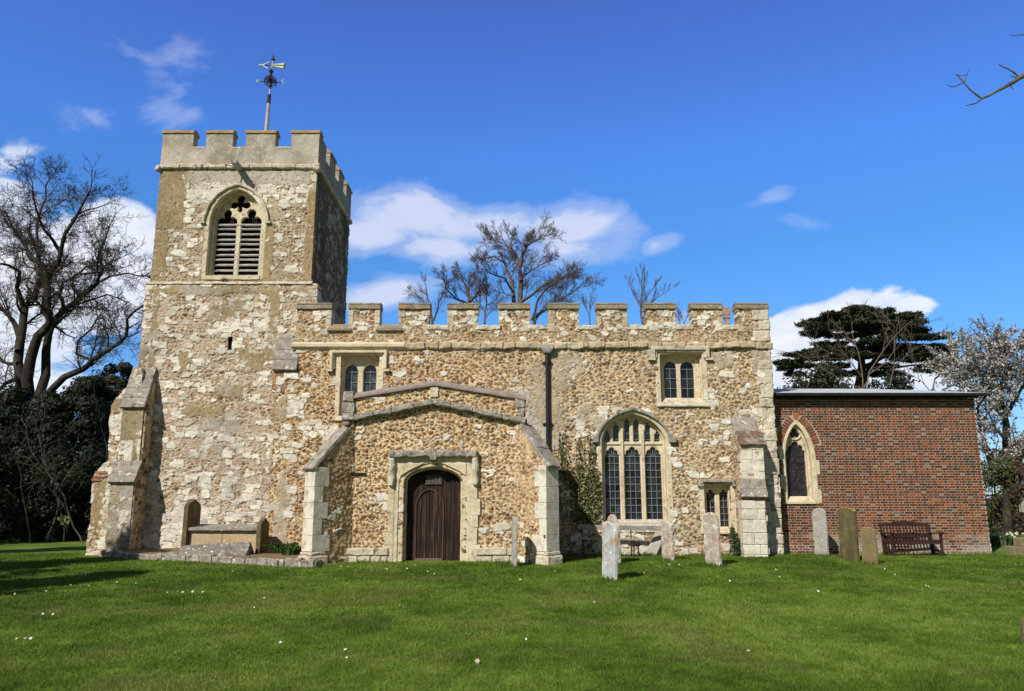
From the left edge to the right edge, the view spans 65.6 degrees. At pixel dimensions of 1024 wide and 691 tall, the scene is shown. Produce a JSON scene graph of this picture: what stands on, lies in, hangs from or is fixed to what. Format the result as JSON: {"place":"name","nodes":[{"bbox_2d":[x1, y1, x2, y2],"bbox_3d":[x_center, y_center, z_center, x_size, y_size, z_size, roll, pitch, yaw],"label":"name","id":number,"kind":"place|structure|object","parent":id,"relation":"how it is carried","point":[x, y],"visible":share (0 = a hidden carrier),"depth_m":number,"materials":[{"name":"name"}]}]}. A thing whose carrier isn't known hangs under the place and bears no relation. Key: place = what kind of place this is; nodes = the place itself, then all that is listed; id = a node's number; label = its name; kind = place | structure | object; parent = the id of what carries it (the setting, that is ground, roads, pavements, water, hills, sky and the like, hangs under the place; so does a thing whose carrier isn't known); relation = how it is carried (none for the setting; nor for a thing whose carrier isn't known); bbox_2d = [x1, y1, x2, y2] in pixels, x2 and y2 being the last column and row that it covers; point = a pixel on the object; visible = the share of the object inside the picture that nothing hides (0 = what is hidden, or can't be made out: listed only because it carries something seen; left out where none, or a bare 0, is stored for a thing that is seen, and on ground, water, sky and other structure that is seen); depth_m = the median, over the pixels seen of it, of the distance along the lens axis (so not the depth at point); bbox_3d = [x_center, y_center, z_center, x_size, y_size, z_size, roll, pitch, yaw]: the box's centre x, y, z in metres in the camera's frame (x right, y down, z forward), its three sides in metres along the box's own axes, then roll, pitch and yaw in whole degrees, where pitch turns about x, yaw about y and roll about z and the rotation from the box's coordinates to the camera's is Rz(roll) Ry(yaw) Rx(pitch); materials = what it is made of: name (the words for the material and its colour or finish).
{"place":"outdoors","nodes":[
{"label":"outdoors","id":0,"kind":"place"},
{"bbox_2d":[0,507,1023,690],"bbox_3d":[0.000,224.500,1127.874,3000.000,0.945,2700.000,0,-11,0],"label":"ground","id":1,"kind":"structure","parent":0,"point":[50,546],"depth_m":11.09,"materials":[{"name":"green plant"}]},
{"bbox_2d":[0,385,68,540],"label":"evergreen tree","id":2,"kind":"object","parent":1,"relation":"on","point":[13,400],"visible":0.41,"depth_m":31.80,"materials":[{"name":"green plant"}]},
{"bbox_2d":[0,389,96,540],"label":"evergreen tree","id":3,"kind":"object","parent":1,"relation":"on","point":[40,529],"visible":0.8,"depth_m":30.84,"materials":[{"name":"green plant"}]},
{"bbox_2d":[0,379,107,542],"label":"twiggy elder","id":4,"kind":"object","parent":1,"relation":"on","point":[51,484],"visible":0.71,"depth_m":29.59,"materials":[{"name":"brown plant"}]},
{"bbox_2d":[7,376,114,540],"bbox_3d":[-17.682,4.551,32.057,5.154,6.872,4.496,3,-12,-13],"label":"evergreen tree","id":5,"kind":"object","parent":1,"relation":"on","point":[77,399],"visible":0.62,"depth_m":31.75,"materials":[{"name":"green plant"}]},
{"bbox_2d":[0,149,152,536],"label":"bare oak","id":6,"kind":"object","parent":1,"relation":"on","point":[47,272],"visible":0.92,"depth_m":36.07,"materials":[{"name":"brown plant"}]},
{"bbox_2d":[45,362,132,537],"bbox_3d":[-16.783,4.586,34.257,5.825,7.829,5.234,0,-11,0],"label":"evergreen tree","id":7,"kind":"object","parent":1,"relation":"on","point":[120,383],"visible":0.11,"depth_m":34.10,"materials":[{"name":"green plant"}]},
{"bbox_2d":[101,548,299,558],"bbox_3d":[-8.195,5.561,21.150,6.891,0.137,4.245,0,-11,0],"label":"gravel bed","id":8,"kind":"object","parent":1,"relation":"on","point":[161,551],"visible":0.34,"depth_m":21.50,"materials":[{"name":"grey gravel"}]},
{"bbox_2d":[178,542,253,555],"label":"coped grave slab","id":9,"kind":"structure","parent":8,"relation":"on","point":[235,548],"depth_m":21.07,"materials":[{"name":"grey stone"}]},
{"bbox_2d":[181,499,268,553],"bbox_3d":[-7.912,5.170,22.092,2.242,1.765,1.263,0,-11,0],"label":"chest tomb","id":10,"kind":"object","parent":8,"relation":"on","point":[195,531],"visible":0.71,"depth_m":21.82,"materials":[{"name":"stone"}]},
{"bbox_2d":[262,540,299,553],"bbox_3d":[-6.283,5.502,21.642,0.962,0.353,0.932,0,-11,0],"label":"leafy clump","id":11,"kind":"object","parent":8,"relation":"on","point":[274,547],"visible":0.64,"depth_m":21.43,"materials":[{"name":"green plant"}]},
{"bbox_2d":[279,545,301,554],"bbox_3d":[-5.839,5.457,21.149,0.717,0.290,0.693,0,-11,0],"label":"leafy clump","id":12,"kind":"object","parent":8,"relation":"on","point":[292,550],"visible":0.77,"depth_m":20.97,"materials":[{"name":"green plant"}]},
{"bbox_2d":[99,550,320,567],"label":"stone kerb","id":13,"kind":"structure","parent":1,"relation":"on","point":[267,561],"depth_m":20.17,"materials":[{"name":"beige stone"}]},
{"bbox_2d":[402,270,451,324],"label":"bare tree","id":14,"kind":"object","parent":1,"relation":"on","point":[423,301],"visible":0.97,"depth_m":47.32,"materials":[{"name":"brown plant"}]},
{"bbox_2d":[431,261,511,323],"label":"bare tree","id":15,"kind":"object","parent":1,"relation":"on","point":[481,289],"visible":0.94,"depth_m":47.88,"materials":[{"name":"brown plant"}]},
{"bbox_2d":[511,517,517,565],"bbox_3d":[0.058,4.974,19.539,0.106,1.496,0.563,1,-10,-6],"label":"headstone","id":16,"kind":"object","parent":1,"relation":"on","point":[514,532],"visible":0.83,"depth_m":19.35,"materials":[{"name":"grey stone"}]},
{"bbox_2d":[467,209,587,302],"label":"bare tree","id":17,"kind":"object","parent":1,"relation":"on","point":[532,236],"visible":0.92,"depth_m":50.09,"materials":[{"name":"brown plant"}]},
{"bbox_2d":[85,130,991,564],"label":"church","id":18,"kind":"structure","parent":1,"relation":"on","point":[279,392],"depth_m":23.78,"materials":[{"name":"stone"}]},
{"bbox_2d":[199,182,270,279],"bbox_3d":[-8.771,-3.587,25.399,2.250,3.219,0.684,0,-11,0],"label":"belfry window","id":19,"kind":"structure","parent":18,"relation":"in","point":[234,242],"depth_m":25.42,"materials":[{"name":"stone"}]},
{"bbox_2d":[256,54,285,129],"bbox_3d":[-8.765,-8.031,28.495,0.940,5.329,0.665,-8,-14,34],"label":"weathervane","id":20,"kind":"object","parent":18,"relation":"on","point":[271,80],"visible":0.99,"depth_m":28.77,"materials":[{"name":"metal"}]},
{"bbox_2d":[326,350,389,420],"bbox_3d":[-4.618,1.229,23.932,1.881,2.131,0.519,0,-11,0],"label":"clerestory window","id":21,"kind":"structure","parent":18,"relation":"in","point":[359,374],"depth_m":24.09,"materials":[{"name":"stone"}]},
{"bbox_2d":[384,448,479,561],"bbox_3d":[-2.065,4.287,20.842,2.482,3.134,0.673,0,-11,0],"label":"doorway","id":22,"kind":"structure","parent":18,"relation":"in","point":[401,462],"depth_m":20.80,"materials":[{"name":"stone"}]},
{"bbox_2d":[405,469,460,560],"bbox_3d":[-2.072,4.480,21.035,1.534,2.582,0.110,0,-11,0],"label":"door","id":23,"kind":"structure","parent":18,"relation":"in","point":[423,486],"depth_m":21.02,"materials":[{"name":"brown wood"}]},
{"bbox_2d":[558,428,602,524],"bbox_3d":[1.957,3.814,23.173,1.396,2.841,0.261,0,-11,0],"label":"ivy","id":24,"kind":"object","parent":18,"relation":"attached to","point":[590,499],"visible":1,"depth_m":23.13,"materials":[{"name":"green plant"}]},
{"bbox_2d":[592,407,676,532],"bbox_3d":[3.653,3.653,23.448,2.557,3.653,0.505,0,-11,0],"label":"great window","id":25,"kind":"structure","parent":18,"relation":"in","point":[633,457],"depth_m":23.56,"materials":[{"name":"stone"}]},
{"bbox_2d":[648,346,712,406],"bbox_3d":[5.075,0.962,23.985,1.921,1.833,0.516,0,-11,0],"label":"clerestory window","id":26,"kind":"structure","parent":18,"relation":"in","point":[681,379],"depth_m":24.04,"materials":[{"name":"stone"}]},
{"bbox_2d":[697,479,736,533],"bbox_3d":[6.008,4.718,23.241,1.177,1.565,0.518,0,-11,0],"label":"low side window","id":27,"kind":"structure","parent":18,"relation":"in","point":[715,498],"depth_m":23.33,"materials":[{"name":"stone"}]},
{"bbox_2d":[778,420,821,503],"bbox_3d":[8.631,3.514,24.005,1.212,2.505,0.385,0,-11,0],"label":"chancel window","id":28,"kind":"structure","parent":18,"relation":"in","point":[799,482],"depth_m":24.01,"materials":[{"name":"stone"}]},
{"bbox_2d":[531,259,606,324],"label":"bare tree","id":29,"kind":"object","parent":1,"relation":"on","point":[535,315],"visible":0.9,"depth_m":47.06,"materials":[{"name":"brown plant"}]},
{"bbox_2d":[578,288,596,324],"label":"bare sapling","id":30,"kind":"object","parent":1,"relation":"on","point":[586,305],"visible":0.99,"depth_m":45.66,"materials":[{"name":"brown plant"}]},
{"bbox_2d":[602,522,617,580],"bbox_3d":[2.063,4.481,16.745,0.104,1.479,0.632,5,-10,-17],"label":"headstone","id":31,"kind":"object","parent":1,"relation":"on","point":[609,549],"visible":0.81,"depth_m":16.66,"materials":[{"name":"grey stone"}]},
{"bbox_2d":[607,514,620,562],"bbox_3d":[2.581,5.089,20.308,0.110,1.520,0.634,5,-11,-24],"label":"headstone","id":32,"kind":"object","parent":1,"relation":"on","point":[612,518],"visible":0.28,"depth_m":20.10,"materials":[{"name":"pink stone"}]},
{"bbox_2d":[577,524,660,556],"bbox_3d":[3.085,5.497,22.266,2.478,0.921,0.588,0,-11,0],"label":"plank bench","id":33,"kind":"object","parent":1,"relation":"on","point":[622,527],"visible":0.69,"depth_m":22.52,"materials":[{"name":"grey wood"}]},
{"bbox_2d":[626,263,679,324],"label":"bare sapling","id":34,"kind":"object","parent":1,"relation":"on","point":[641,301],"visible":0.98,"depth_m":45.40,"materials":[{"name":"brown plant"}]},
{"bbox_2d":[646,520,665,554],"bbox_3d":[4.176,5.621,22.807,0.313,1.212,0.116,25,-7,27],"label":"leaning slab","id":35,"kind":"object","parent":1,"relation":"on","point":[655,545],"depth_m":22.77,"materials":[{"name":"grey stone"}]},
{"bbox_2d":[661,523,673,560],"bbox_3d":[4.135,5.352,21.080,0.098,1.276,0.490,5,-13,-23],"label":"headstone","id":36,"kind":"object","parent":1,"relation":"on","point":[667,540],"visible":0.72,"depth_m":21.04,"materials":[{"name":"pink stone"}]},
{"bbox_2d":[675,304,687,324],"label":"bare sapling","id":37,"kind":"object","parent":1,"relation":"on","point":[680,316],"visible":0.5,"depth_m":45.39,"materials":[{"name":"brown plant"}]},
{"bbox_2d":[703,512,721,565],"bbox_3d":[4.949,4.920,19.585,0.111,1.587,0.560,4,-12,-25],"label":"headstone","id":38,"kind":"object","parent":1,"relation":"on","point":[712,542],"visible":0.78,"depth_m":19.55,"materials":[{"name":"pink stone"}]},
{"bbox_2d":[727,527,741,555],"bbox_3d":[6.351,5.590,22.540,0.538,0.891,0.493,-8,-14,36],"label":"young shrub","id":39,"kind":"object","parent":1,"relation":"on","point":[736,547],"visible":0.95,"depth_m":22.48,"materials":[{"name":"green plant"}]},
{"bbox_2d":[773,355,864,388],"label":"evergreen","id":40,"kind":"object","parent":1,"relation":"on","point":[820,378],"visible":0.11,"depth_m":45.05,"materials":[{"name":"green plant"}]},
{"bbox_2d":[812,508,828,555],"bbox_3d":[8.810,5.470,22.653,0.098,1.644,0.485,6,-13,-26],"label":"headstone","id":41,"kind":"object","parent":1,"relation":"on","point":[820,530],"visible":0.84,"depth_m":22.64,"materials":[{"name":"grey stone"}]},
{"bbox_2d":[837,507,859,560],"bbox_3d":[8.855,5.111,20.888,0.119,1.679,0.573,5,-12,-24],"label":"headstone","id":42,"kind":"object","parent":1,"relation":"on","point":[847,530],"visible":0.79,"depth_m":20.86,"materials":[{"name":"beige stone"}]},
{"bbox_2d":[771,299,953,388],"bbox_3d":[16.297,3.192,36.152,9.450,11.062,4.095,0,-11,0],"label":"bare tree","id":43,"kind":"object","parent":1,"relation":"on","point":[869,373],"visible":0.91,"depth_m":36.85,"materials":[{"name":"brown plant"}]},
{"bbox_2d":[772,304,960,388],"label":"cedar tree","id":44,"kind":"object","parent":1,"relation":"on","point":[865,330],"visible":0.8,"depth_m":54.26,"materials":[{"name":"green plant"}]},
{"bbox_2d":[860,527,878,563],"bbox_3d":[8.912,5.143,19.776,0.097,1.216,0.450,5,-12,-23],"label":"headstone","id":45,"kind":"object","parent":1,"relation":"on","point":[869,545],"visible":0.68,"depth_m":19.76,"materials":[{"name":"beige stone"}]},
{"bbox_2d":[854,367,919,389],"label":"evergreen","id":46,"kind":"object","parent":1,"relation":"on","point":[900,382],"visible":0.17,"depth_m":47.57,"materials":[{"name":"green plant"}]},
{"bbox_2d":[878,521,943,555],"bbox_3d":[11.455,5.547,22.771,1.520,0.986,0.766,1,-11,-3],"label":"garden bench","id":47,"kind":"object","parent":1,"relation":"on","point":[892,541],"visible":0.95,"depth_m":22.99,"materials":[{"name":"brown wood"}]},
{"bbox_2d":[883,321,1010,390],"bbox_3d":[20.249,3.840,36.123,4.829,9.787,3.857,8,-14,-35],"label":"bare tree","id":48,"kind":"object","parent":1,"relation":"on","point":[935,378],"visible":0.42,"depth_m":35.91,"materials":[{"name":"brown plant"}]},
{"bbox_2d":[922,314,1023,507],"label":"blossom tree","id":49,"kind":"object","parent":1,"relation":"on","point":[975,365],"visible":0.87,"depth_m":32.80,"materials":[{"name":"white plant"}]},
{"bbox_2d":[947,34,1023,105],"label":"overhanging tree","id":50,"kind":"object","parent":1,"relation":"on","point":[1017,79],"visible":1,"depth_m":9.80,"materials":[{"name":"brown plant"}]},
{"bbox_2d":[981,452,1023,534],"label":"flowering shrub","id":51,"kind":"object","parent":1,"relation":"on","point":[989,472],"visible":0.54,"depth_m":30.43,"materials":[{"name":"green plant"}]},
{"bbox_2d":[990,532,1014,546],"bbox_3d":[16.892,6.697,27.404,1.409,0.510,0.934,11,-15,-43],"label":"daffodil clump","id":52,"kind":"object","parent":1,"relation":"on","point":[1004,542],"visible":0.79,"depth_m":27.23,"materials":[{"name":"green plant"}]},
{"bbox_2d":[989,531,1015,545],"bbox_3d":[16.776,6.733,27.607,1.228,0.515,1.088,7,-13,-30],"label":"daffodil clump","id":53,"kind":"object","parent":1,"relation":"on","point":[992,543],"visible":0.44,"depth_m":27.39,"materials":[{"name":"green plant"}]},
{"bbox_2d":[985,447,1023,535],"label":"flowering shrub","id":54,"kind":"object","parent":1,"relation":"on","point":[1020,477],"visible":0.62,"depth_m":29.91,"materials":[{"name":"green plant"}]},
{"bbox_2d":[986,486,1023,530],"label":"dark hedge shrub","id":55,"kind":"object","parent":1,"relation":"on","point":[999,506],"visible":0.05,"depth_m":41.80,"materials":[{"name":"green plant"}]},
{"bbox_2d":[1003,494,1012,533],"bbox_3d":[18.007,6.363,28.928,0.424,1.921,0.436,0,-11,0],"label":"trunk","id":56,"kind":"object","parent":1,"relation":"on","point":[1007,521],"visible":0.69,"depth_m":28.85,"materials":[{"name":"brown plant"}]},
{"bbox_2d":[996,532,1023,545],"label":"daffodil clump","id":57,"kind":"object","parent":1,"relation":"on","point":[1018,535],"visible":0.29,"depth_m":27.74,"materials":[{"name":"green plant"}]},
{"bbox_2d":[1005,500,1023,555],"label":"celtic cross","id":58,"kind":"object","parent":1,"relation":"on","point":[1017,547],"visible":0.76,"depth_m":22.99,"materials":[{"name":"stone"}]},
{"bbox_2d":[1019,616,1023,642],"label":"headstone","id":59,"kind":"object","parent":1,"relation":"on","point":[1021,625],"visible":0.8,"depth_m":9.17,"materials":[{"name":"beige stone"}]},
{"bbox_2d":[0,0,1023,498],"label":"sky","id":60,"kind":"structure","parent":0,"point":[804,159],"materials":[{"name":"blue"}]},
{"bbox_2d":[356,550,997,581],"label":"long grass","id":61,"kind":"structure","parent":0,"point":[664,558],"depth_m":20.68,"materials":[{"name":"green plant"}]}
]}

